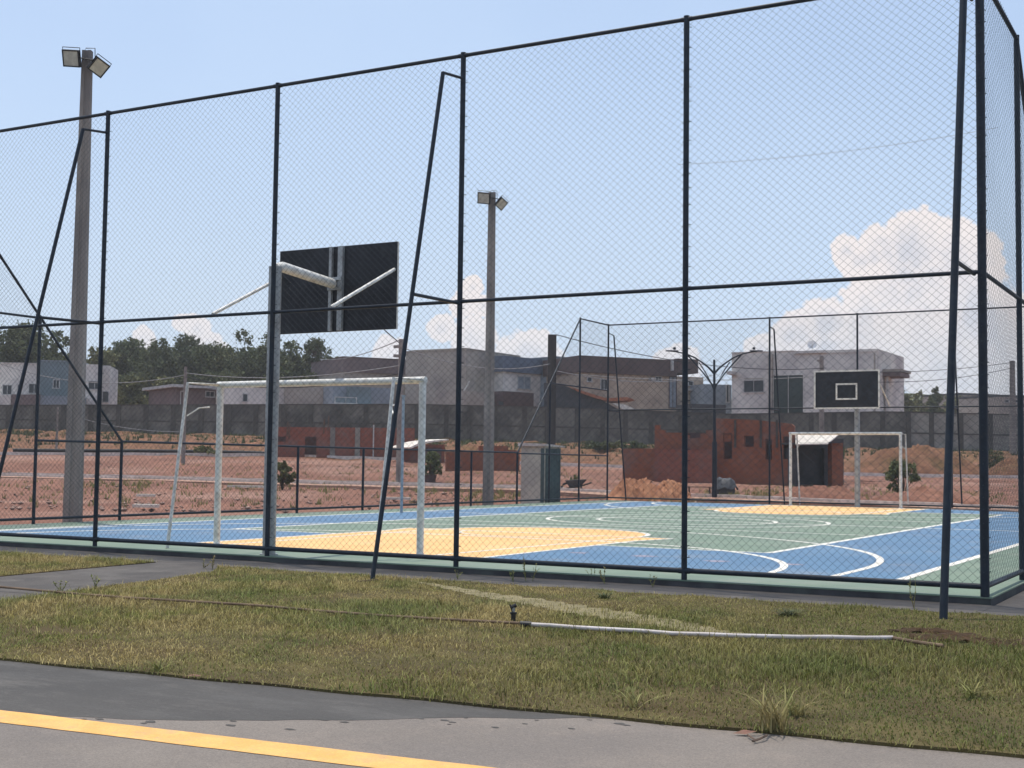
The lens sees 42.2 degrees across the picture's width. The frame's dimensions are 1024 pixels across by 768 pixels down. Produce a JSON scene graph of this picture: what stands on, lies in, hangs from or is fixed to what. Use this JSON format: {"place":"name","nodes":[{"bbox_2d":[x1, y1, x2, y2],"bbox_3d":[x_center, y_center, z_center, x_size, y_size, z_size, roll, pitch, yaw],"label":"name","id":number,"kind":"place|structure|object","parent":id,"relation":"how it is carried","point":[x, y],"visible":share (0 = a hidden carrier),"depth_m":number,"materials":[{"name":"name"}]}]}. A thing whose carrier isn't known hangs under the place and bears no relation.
{"place":"outdoors","nodes":[
{"label":"outdoors","id":0,"kind":"place"},
{"bbox_2d":[0,561,217,598],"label":"path","id":1,"kind":"structure","parent":0,"point":[77,578],"depth_m":12.83,"materials":[{"name":"concrete"}]},
{"bbox_2d":[0,429,1017,576],"bbox_3d":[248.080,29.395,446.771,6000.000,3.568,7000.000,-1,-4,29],"label":"ground","id":2,"kind":"structure","parent":0,"point":[448,498],"depth_m":56.45,"materials":[{"name":"orange soil"}]},
{"bbox_2d":[0,362,41,404],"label":"house","id":3,"kind":"structure","parent":2,"relation":"on","point":[32,400],"depth_m":113.95,"materials":[{"name":"white paint"}]},
{"bbox_2d":[0,319,65,362],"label":"tree","id":4,"kind":"object","parent":2,"relation":"on","point":[12,332],"visible":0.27,"depth_m":119.19,"materials":[{"name":"green plant"}]},
{"bbox_2d":[42,329,69,360],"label":"tree","id":5,"kind":"object","parent":2,"relation":"on","point":[63,343],"visible":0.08,"depth_m":124.27,"materials":[{"name":"green plant"}]},
{"bbox_2d":[39,360,117,404],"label":"house","id":6,"kind":"structure","parent":2,"relation":"on","point":[105,382],"depth_m":114.43,"materials":[{"name":"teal paint"}]},
{"bbox_2d":[62,46,110,522],"bbox_3d":[-7.535,-1.748,23.160,0.839,8.436,0.424,1,-3,0],"label":"floodlight pole","id":7,"kind":"object","parent":2,"relation":"on","point":[88,64],"visible":0.94,"depth_m":23.20,"materials":[{"name":"concrete"}]},
{"bbox_2d":[86,346,121,396],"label":"tree","id":8,"kind":"object","parent":2,"relation":"on","point":[107,354],"visible":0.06,"depth_m":140.36,"materials":[{"name":"green plant"}]},
{"bbox_2d":[105,335,145,395],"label":"tree","id":9,"kind":"object","parent":2,"relation":"on","point":[120,364],"visible":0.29,"depth_m":144.90,"materials":[{"name":"green plant"}]},
{"bbox_2d":[117,373,148,403],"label":"tree","id":10,"kind":"object","parent":2,"relation":"on","point":[140,400],"visible":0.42,"depth_m":127.47,"materials":[{"name":"green plant"}]},
{"bbox_2d":[13,448,264,452],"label":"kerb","id":11,"kind":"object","parent":2,"relation":"on","point":[114,450],"visible":0.46,"depth_m":72.92,"materials":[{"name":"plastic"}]},
{"bbox_2d":[118,337,194,399],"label":"tree","id":12,"kind":"object","parent":2,"relation":"on","point":[159,360],"visible":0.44,"depth_m":141.51,"materials":[{"name":"green plant"}]},
{"bbox_2d":[152,373,177,386],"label":"tree","id":13,"kind":"object","parent":2,"relation":"on","point":[164,382],"visible":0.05,"depth_m":131.28,"materials":[{"name":"green plant"}]},
{"bbox_2d":[142,384,215,403],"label":"house","id":14,"kind":"structure","parent":2,"relation":"on","point":[193,392],"depth_m":111.31,"materials":[{"name":"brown paint"}]},
{"bbox_2d":[181,367,186,462],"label":"utility pole","id":15,"kind":"object","parent":2,"relation":"on","point":[184,434],"visible":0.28,"depth_m":65.18,"materials":[{"name":"concrete"}]},
{"bbox_2d":[172,333,205,382],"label":"tree","id":16,"kind":"object","parent":2,"relation":"on","point":[187,349],"visible":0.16,"depth_m":147.96,"materials":[{"name":"green plant"}]},
{"bbox_2d":[188,340,244,384],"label":"tree","id":17,"kind":"object","parent":2,"relation":"on","point":[222,350],"visible":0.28,"depth_m":139.41,"materials":[{"name":"green plant"}]},
{"bbox_2d":[199,366,239,382],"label":"tree","id":18,"kind":"object","parent":2,"relation":"on","point":[214,378],"visible":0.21,"depth_m":125.75,"materials":[{"name":"green plant"}]},
{"bbox_2d":[225,328,263,380],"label":"tree","id":19,"kind":"object","parent":2,"relation":"on","point":[246,373],"visible":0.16,"depth_m":149.79,"materials":[{"name":"green plant"}]},
{"bbox_2d":[236,332,295,380],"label":"tree","id":20,"kind":"object","parent":2,"relation":"on","point":[261,368],"visible":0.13,"depth_m":142.82,"materials":[{"name":"green plant"}]},
{"bbox_2d":[215,386,322,403],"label":"house","id":21,"kind":"structure","parent":2,"relation":"on","point":[259,398],"depth_m":111.38,"materials":[{"name":"white paint"}]},
{"bbox_2d":[261,366,296,380],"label":"tree","id":22,"kind":"object","parent":2,"relation":"on","point":[284,372],"visible":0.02,"depth_m":124.83,"materials":[{"name":"green plant"}]},
{"bbox_2d":[2,473,563,487],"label":"kerb","id":23,"kind":"structure","parent":2,"relation":"on","point":[246,478],"depth_m":52.64,"materials":[{"name":"concrete"}]},
{"bbox_2d":[277,460,295,489],"bbox_3d":[-8.011,3.205,46.600,0.864,1.076,0.770,-1,-4,29],"label":"shrub","id":24,"kind":"object","parent":2,"relation":"on","point":[285,476],"visible":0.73,"depth_m":46.53,"materials":[{"name":"green plant"}]},
{"bbox_2d":[280,340,312,379],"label":"tree","id":25,"kind":"object","parent":2,"relation":"on","point":[296,361],"visible":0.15,"depth_m":146.76,"materials":[{"name":"green plant"}]},
{"bbox_2d":[300,335,332,377],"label":"tree","id":26,"kind":"object","parent":2,"relation":"on","point":[310,349],"visible":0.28,"depth_m":142.36,"materials":[{"name":"green plant"}]},
{"bbox_2d":[278,416,414,457],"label":"unfinished brick house","id":27,"kind":"structure","parent":2,"relation":"on","point":[344,434],"depth_m":72.42,"materials":[{"name":"red brick"}]},
{"bbox_2d":[323,386,390,403],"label":"house","id":28,"kind":"structure","parent":2,"relation":"on","point":[369,394],"depth_m":110.63,"materials":[{"name":"grey paint"}]},
{"bbox_2d":[334,397,357,403],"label":"window","id":29,"kind":"structure","parent":28,"relation":"in","point":[344,399],"depth_m":109.88,"materials":[{"name":"glass"}]},
{"bbox_2d":[311,356,405,403],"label":"house","id":30,"kind":"structure","parent":2,"relation":"on","point":[351,362],"depth_m":122.58,"materials":[{"name":"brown paint"}]},
{"bbox_2d":[393,339,403,481],"bbox_3d":[-4.339,1.198,50.518,0.404,5.824,0.251,1,-3,1],"label":"utility pole","id":31,"kind":"object","parent":2,"relation":"on","point":[398,444],"visible":0.6,"depth_m":50.40,"materials":[{"name":"concrete"}]},
{"bbox_2d":[188,365,397,377],"bbox_3d":[-10.157,-0.570,58.006,0.033,0.735,18.910,3,-4,-39],"label":"power line","id":32,"kind":"object","parent":31,"relation":"attached to","point":[297,376],"visible":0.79,"depth_m":56.59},
{"bbox_2d":[393,439,448,462],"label":"shed","id":33,"kind":"structure","parent":2,"relation":"on","point":[412,446],"depth_m":70.51,"materials":[{"name":"red brick"}]},
{"bbox_2d":[425,451,442,481],"bbox_3d":[-3.196,3.311,52.980,0.773,1.406,1.158,2,-4,-22],"label":"shrub","id":34,"kind":"object","parent":2,"relation":"on","point":[432,469],"visible":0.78,"depth_m":52.75,"materials":[{"name":"green plant"}]},
{"bbox_2d":[405,349,483,404],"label":"house","id":35,"kind":"structure","parent":2,"relation":"on","point":[414,361],"depth_m":116.24,"materials":[{"name":"paint"}]},
{"bbox_2d":[412,348,520,392],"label":"house","id":36,"kind":"structure","parent":2,"relation":"on","point":[477,377],"depth_m":117.02,"materials":[{"name":"paint"}]},
{"bbox_2d":[445,446,519,470],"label":"brick wall","id":37,"kind":"structure","parent":2,"relation":"on","point":[499,464],"depth_m":62.39,"materials":[{"name":"brick"}]},
{"bbox_2d":[477,190,508,504],"bbox_3d":[-0.561,-0.977,35.681,0.850,8.576,0.434,1,-3,0],"label":"floodlight pole","id":38,"kind":"object","parent":2,"relation":"on","point":[493,204],"visible":0.88,"depth_m":35.70,"materials":[{"name":"concrete"}]},
{"bbox_2d":[0,456,1014,507],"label":"weeds","id":39,"kind":"object","parent":2,"relation":"on","point":[501,495],"visible":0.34,"depth_m":45.89,"materials":[{"name":"green plant"}]},
{"bbox_2d":[1,474,1016,508],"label":"kerb","id":40,"kind":"structure","parent":2,"relation":"on","point":[587,490],"depth_m":47.52,"materials":[{"name":"concrete"}]},
{"bbox_2d":[0,428,1017,466],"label":"bank grass","id":41,"kind":"structure","parent":2,"relation":"on","point":[462,443],"depth_m":93.20,"materials":[{"name":"green plant"}]},
{"bbox_2d":[0,452,1017,477],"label":"kerb","id":42,"kind":"structure","parent":2,"relation":"on","point":[394,458],"depth_m":70.23,"materials":[{"name":"concrete"}]},
{"bbox_2d":[0,461,1017,512],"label":"rubble","id":43,"kind":"object","parent":2,"relation":"on","point":[125,509],"visible":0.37,"depth_m":38.19,"materials":[{"name":"stone"}]},
{"bbox_2d":[0,404,1023,450],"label":"boundary wall","id":44,"kind":"structure","parent":2,"relation":"on","point":[518,419],"depth_m":99.91,"materials":[{"name":"concrete"}]},
{"bbox_2d":[494,356,542,406],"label":"house","id":45,"kind":"structure","parent":2,"relation":"on","point":[533,374],"depth_m":117.79,"materials":[{"name":"white paint"}]},
{"bbox_2d":[517,376,531,389],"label":"window","id":46,"kind":"structure","parent":45,"relation":"in","point":[526,385],"depth_m":119.07,"materials":[{"name":"glass"}]},
{"bbox_2d":[518,443,564,503],"bbox_3d":[0.865,2.662,39.031,0.940,1.850,1.200,-1,-4,29],"label":"cabin","id":47,"kind":"object","parent":2,"relation":"on","point":[537,480],"visible":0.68,"depth_m":38.65,"materials":[{"name":"concrete"}]},
{"bbox_2d":[545,448,560,502],"bbox_3d":[1.203,2.685,38.840,0.035,1.590,0.920,-1,-4,29],"label":"door","id":48,"kind":"structure","parent":47,"relation":"in","point":[554,462],"depth_m":38.84,"materials":[{"name":"grey metal"}]},
{"bbox_2d":[535,356,563,406],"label":"house","id":49,"kind":"structure","parent":2,"relation":"on","point":[542,381],"depth_m":120.41,"materials":[{"name":"grey paint"}]},
{"bbox_2d":[547,334,556,444],"bbox_3d":[1.784,1.085,60.045,0.380,6.652,0.304,1,-3,0],"label":"utility pole","id":50,"kind":"object","parent":2,"relation":"on","point":[552,338],"visible":0.57,"depth_m":59.97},
{"bbox_2d":[558,335,822,369],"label":"power line","id":51,"kind":"object","parent":50,"relation":"attached to","point":[688,362],"visible":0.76,"depth_m":67.16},
{"bbox_2d":[544,383,634,408],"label":"house","id":52,"kind":"structure","parent":2,"relation":"on","point":[572,402],"depth_m":106.69,"materials":[{"name":"orange tile"}]},
{"bbox_2d":[580,440,620,450],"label":"shrub","id":53,"kind":"object","parent":2,"relation":"on","point":[617,443],"visible":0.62,"depth_m":87.70,"materials":[{"name":"green plant"}]},
{"bbox_2d":[543,355,702,410],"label":"house","id":54,"kind":"structure","parent":2,"relation":"on","point":[641,401],"depth_m":116.60,"materials":[{"name":"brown paint"}]},
{"bbox_2d":[668,376,676,407],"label":"door","id":55,"kind":"structure","parent":54,"relation":"in","point":[673,401],"depth_m":118.03,"materials":[{"name":"white paint"}]},
{"bbox_2d":[605,477,657,500],"bbox_3d":[4.092,3.390,43.059,2.107,0.758,1.614,1,-3,0],"label":"soil heap","id":56,"kind":"object","parent":2,"relation":"on","point":[633,489],"visible":0.6,"depth_m":42.58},
{"bbox_2d":[652,479,691,501],"bbox_3d":[5.114,3.409,42.794,1.476,0.722,1.621,1,-3,0],"label":"soil heap","id":57,"kind":"object","parent":2,"relation":"on","point":[676,491],"visible":0.52,"depth_m":42.32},
{"bbox_2d":[676,384,731,413],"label":"house","id":58,"kind":"structure","parent":2,"relation":"on","point":[705,398],"depth_m":116.72,"materials":[{"name":"grey paint"}]},
{"bbox_2d":[622,418,794,485],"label":"unfinished brick house","id":59,"kind":"structure","parent":2,"relation":"on","point":[648,470],"depth_m":54.98,"materials":[{"name":"brick"}]},
{"bbox_2d":[711,477,737,494],"bbox_3d":[7.538,3.610,47.124,0.865,0.635,0.800,1,-3,0],"label":"tarpaulin pile","id":60,"kind":"object","parent":2,"relation":"on","point":[720,489],"visible":0.59,"depth_m":46.80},
{"bbox_2d":[767,435,843,486],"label":"shed","id":61,"kind":"structure","parent":2,"relation":"on","point":[828,449],"depth_m":55.20,"materials":[{"name":"red brick"}]},
{"bbox_2d":[606,306,1023,508],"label":"chain link fence","id":62,"kind":"object","parent":2,"relation":"on","point":[778,408],"visible":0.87,"depth_m":38.29,"materials":[{"name":"metal"}]},
{"bbox_2d":[726,349,910,413],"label":"house","id":63,"kind":"structure","parent":2,"relation":"on","point":[801,361],"depth_m":109.82,"materials":[{"name":"white paint"}]},
{"bbox_2d":[743,380,763,392],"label":"window","id":64,"kind":"structure","parent":63,"relation":"in","point":[746,389],"depth_m":111.23,"materials":[{"name":"glass"}]},
{"bbox_2d":[773,374,803,412],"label":"glazed door","id":65,"kind":"structure","parent":63,"relation":"in","point":[786,400],"depth_m":109.70,"materials":[{"name":"white glass"}]},
{"bbox_2d":[774,485,866,499],"bbox_3d":[10.130,3.615,43.985,3.388,0.563,2.582,1,-3,-1],"label":"soil heap","id":66,"kind":"object","parent":2,"relation":"on","point":[821,489],"visible":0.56,"depth_m":43.31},
{"bbox_2d":[817,356,823,431],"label":"utility pole","id":67,"kind":"object","parent":2,"relation":"on","point":[821,411],"visible":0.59,"depth_m":77.97,"materials":[{"name":"concrete"}]},
{"bbox_2d":[883,459,920,492],"bbox_3d":[12.940,3.198,44.118,1.300,1.502,0.894,-1,-4,29],"label":"shrub","id":68,"kind":"object","parent":2,"relation":"on","point":[894,464],"visible":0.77,"depth_m":44.01,"materials":[{"name":"green plant"}]},
{"bbox_2d":[904,390,918,411],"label":"tree","id":69,"kind":"object","parent":2,"relation":"on","point":[907,401],"visible":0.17,"depth_m":168.97,"materials":[{"name":"green plant"}]},
{"bbox_2d":[847,443,978,474],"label":"soil heap","id":70,"kind":"object","parent":2,"relation":"on","point":[911,454],"visible":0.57,"depth_m":71.73,"materials":[{"name":"soil"}]},
{"bbox_2d":[913,389,928,411],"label":"tree","id":71,"kind":"object","parent":2,"relation":"on","point":[916,394],"visible":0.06,"depth_m":179.91,"materials":[{"name":"green plant"}]},
{"bbox_2d":[925,386,944,411],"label":"tree","id":72,"kind":"object","parent":2,"relation":"on","point":[935,395],"visible":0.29,"depth_m":159.81,"materials":[{"name":"green plant"}]},
{"bbox_2d":[870,486,1001,504],"bbox_3d":[12.979,3.473,41.042,4.297,0.634,3.244,1,-3,0],"label":"soil heap","id":73,"kind":"object","parent":2,"relation":"on","point":[922,497],"visible":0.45,"depth_m":40.37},
{"bbox_2d":[921,393,998,410],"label":"distant building","id":74,"kind":"structure","parent":2,"relation":"on","point":[963,395],"depth_m":192.94,"materials":[{"name":"paint"}]},
{"bbox_2d":[958,395,1023,413],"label":"distant building","id":75,"kind":"structure","parent":2,"relation":"on","point":[974,402],"depth_m":179.01,"materials":[{"name":"paint"}]},
{"bbox_2d":[989,457,1017,474],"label":"soil heap","id":76,"kind":"object","parent":2,"relation":"on","point":[1011,468],"visible":0.38,"depth_m":72.01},
{"bbox_2d":[1010,361,1016,453],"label":"utility pole","id":77,"kind":"object","parent":2,"relation":"on","point":[1012,378],"visible":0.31,"depth_m":95.90,"materials":[{"name":"concrete"}]},
{"bbox_2d":[1,476,1017,511],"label":"sidewalk","id":78,"kind":"structure","parent":0,"point":[495,491],"depth_m":46.14,"materials":[{"name":"concrete"}]},
{"bbox_2d":[666,347,762,496],"bbox_3d":[6.539,1.345,43.002,3.144,5.115,0.170,1,-3,0],"label":"street lamp","id":79,"kind":"object","parent":78,"relation":"on","point":[714,457],"visible":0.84,"depth_m":43.04,"materials":[{"name":"metal"}]},
{"bbox_2d":[0,548,1023,758],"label":"lawn ground","id":80,"kind":"structure","parent":0,"point":[732,727],"depth_m":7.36,"materials":[{"name":"plant"}]},
{"bbox_2d":[0,586,519,624],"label":"irrigation hose","id":81,"kind":"object","parent":80,"relation":"on","point":[271,606],"visible":0.83,"depth_m":10.12,"materials":[{"name":"plastic"}]},
{"bbox_2d":[411,581,743,633],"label":"worn path","id":82,"kind":"structure","parent":80,"relation":"on","point":[515,598],"depth_m":10.42,"materials":[{"name":"soil"}]},
{"bbox_2d":[605,686,665,709],"bbox_3d":[0.567,1.470,6.221,0.295,0.091,0.250,3,-4,-31],"label":"grass tuft","id":83,"kind":"object","parent":80,"relation":"on","point":[634,700],"visible":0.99,"depth_m":6.23,"materials":[{"name":"green plant"}]},
{"bbox_2d":[520,621,892,639],"bbox_3d":[1.248,1.646,8.793,2.479,0.040,0.247,0,-4,12],"label":"water pipe","id":84,"kind":"object","parent":80,"relation":"on","point":[703,634],"visible":0.88,"depth_m":8.69,"materials":[{"name":"white plastic"}]},
{"bbox_2d":[731,682,801,732],"bbox_3d":[1.104,1.401,5.754,0.329,0.185,0.414,1,-4,-10],"label":"grass tuft","id":85,"kind":"object","parent":80,"relation":"on","point":[772,716],"visible":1,"depth_m":5.72,"materials":[{"name":"green plant"}]},
{"bbox_2d":[767,691,826,716],"bbox_3d":[1.335,1.462,6.062,0.298,0.107,0.269,3,-4,-28],"label":"grass tuft","id":86,"kind":"object","parent":80,"relation":"on","point":[798,711],"visible":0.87,"depth_m":6.05,"materials":[{"name":"green plant"}]},
{"bbox_2d":[892,636,943,646],"bbox_3d":[2.578,1.642,8.456,0.043,0.024,0.409,3,-4,-31],"label":"rusty rod","id":87,"kind":"object","parent":80,"relation":"on","point":[915,641],"visible":0.91,"depth_m":8.44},
{"bbox_2d":[888,627,954,633],"bbox_3d":[2.858,1.723,9.191,0.442,0.061,0.404,3,-4,-36],"label":"soil patch","id":88,"kind":"object","parent":80,"relation":"on","point":[921,630],"visible":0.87,"depth_m":9.16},
{"bbox_2d":[909,631,1004,643],"bbox_3d":[2.998,1.700,8.850,0.828,0.061,0.579,-1,-4,19],"label":"soil patch","id":89,"kind":"object","parent":80,"relation":"on","point":[963,637],"visible":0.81,"depth_m":8.79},
{"bbox_2d":[953,675,1004,698],"bbox_3d":[2.322,1.511,6.601,0.252,0.098,0.301,0,-3,6],"label":"grass tuft","id":90,"kind":"object","parent":80,"relation":"on","point":[968,690],"visible":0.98,"depth_m":6.59,"materials":[{"name":"green plant"}]},
{"bbox_2d":[975,638,1023,647],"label":"soil patch","id":91,"kind":"object","parent":80,"relation":"on","point":[1014,641],"visible":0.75,"depth_m":8.60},
{"bbox_2d":[0,717,1023,767],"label":"road","id":92,"kind":"structure","parent":0,"point":[556,743],"depth_m":5.37,"materials":[{"name":"asphalt"}]},
{"bbox_2d":[0,710,493,767],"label":"road marking","id":93,"kind":"object","parent":92,"relation":"on","point":[337,756],"visible":1,"depth_m":5.37,"materials":[{"name":"yellow paint"}]},
{"bbox_2d":[0,660,662,729],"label":"gutter strip","id":94,"kind":"object","parent":92,"relation":"on","point":[54,690],"visible":0.97,"depth_m":6.30,"materials":[{"name":"concrete"}]},
{"bbox_2d":[0,500,1023,598],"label":"court slab","id":95,"kind":"structure","parent":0,"point":[649,517],"depth_m":20.67,"materials":[{"name":"green paint"}]},
{"bbox_2d":[166,376,427,559],"bbox_3d":[-2.600,0.958,15.861,3.251,2.084,0.986,-1,-4,29],"label":"football goal","id":96,"kind":"object","parent":95,"relation":"on","point":[373,381],"visible":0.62,"depth_m":16.17,"materials":[{"name":"white paint"}]},
{"bbox_2d":[0,254,607,523],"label":"chain link fence","id":97,"kind":"object","parent":95,"relation":"on","point":[121,441],"visible":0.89,"depth_m":27.39,"materials":[{"name":"metal"}]},
{"bbox_2d":[211,241,398,554],"bbox_3d":[-2.490,0.125,15.829,1.808,3.740,1.295,-1,-4,29],"label":"basketball stand","id":98,"kind":"object","parent":95,"relation":"on","point":[376,283],"visible":0.84,"depth_m":16.26,"materials":[{"name":"white paint"}]},
{"bbox_2d":[0,0,990,618],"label":"chain link fence","id":99,"kind":"object","parent":95,"relation":"on","point":[944,584],"visible":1,"depth_m":13.34,"materials":[{"name":"metal"}]},
{"bbox_2d":[0,501,1018,578],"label":"court blue border","id":100,"kind":"object","parent":95,"relation":"on","point":[666,557],"visible":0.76,"depth_m":18.20,"materials":[{"name":"paint"}]},
{"bbox_2d":[400,395,404,512],"bbox_3d":[-2.349,1.502,28.585,0.083,2.530,0.178,2,-4,-16],"label":"volleyball post","id":101,"kind":"object","parent":100,"relation":"on","point":[402,457],"visible":0.89,"depth_m":28.61,"materials":[{"name":"grey metal"}]},
{"bbox_2d":[2,501,1018,579],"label":"court markings","id":102,"kind":"object","parent":95,"relation":"on","point":[879,561],"visible":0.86,"depth_m":21.25,"materials":[{"name":"white paint"}]},
{"bbox_2d":[206,505,920,556],"bbox_3d":[3.528,2.714,26.453,4.660,0.005,23.900,-1,-4,29],"label":"court floor marking","id":103,"kind":"object","parent":95,"relation":"on","point":[467,546],"visible":0.85,"depth_m":18.83,"materials":[{"name":"paint"}]},
{"bbox_2d":[789,432,908,507],"bbox_3d":[9.469,2.406,37.393,3.251,2.084,0.986,-1,-4,29],"label":"football goal","id":104,"kind":"object","parent":95,"relation":"on","point":[843,433],"visible":0.85,"depth_m":37.03,"materials":[{"name":"white paint"}]},
{"bbox_2d":[814,369,890,506],"bbox_3d":[9.389,1.524,36.593,1.808,3.740,1.295,-1,-4,29],"label":"basketball stand","id":105,"kind":"object","parent":95,"relation":"on","point":[846,377],"visible":0.88,"depth_m":36.19,"materials":[{"name":"white paint"}]},
{"bbox_2d":[984,0,1023,586],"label":"chain link fence","id":106,"kind":"object","parent":95,"relation":"on","point":[1018,81],"visible":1,"depth_m":12.58,"materials":[{"name":"metal"}]},
{"bbox_2d":[0,546,1023,615],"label":"pavement","id":107,"kind":"structure","parent":0,"point":[1013,605],"depth_m":12.58,"materials":[{"name":"concrete"}]},
{"bbox_2d":[0,542,1023,605],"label":"slab edge","id":108,"kind":"object","parent":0,"point":[995,600],"visible":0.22,"depth_m":13.16,"materials":[{"name":"concrete"}]},
{"bbox_2d":[0,0,1023,396],"label":"sky","id":109,"kind":"structure","parent":0,"point":[157,51],"materials":[{"name":"blue"}]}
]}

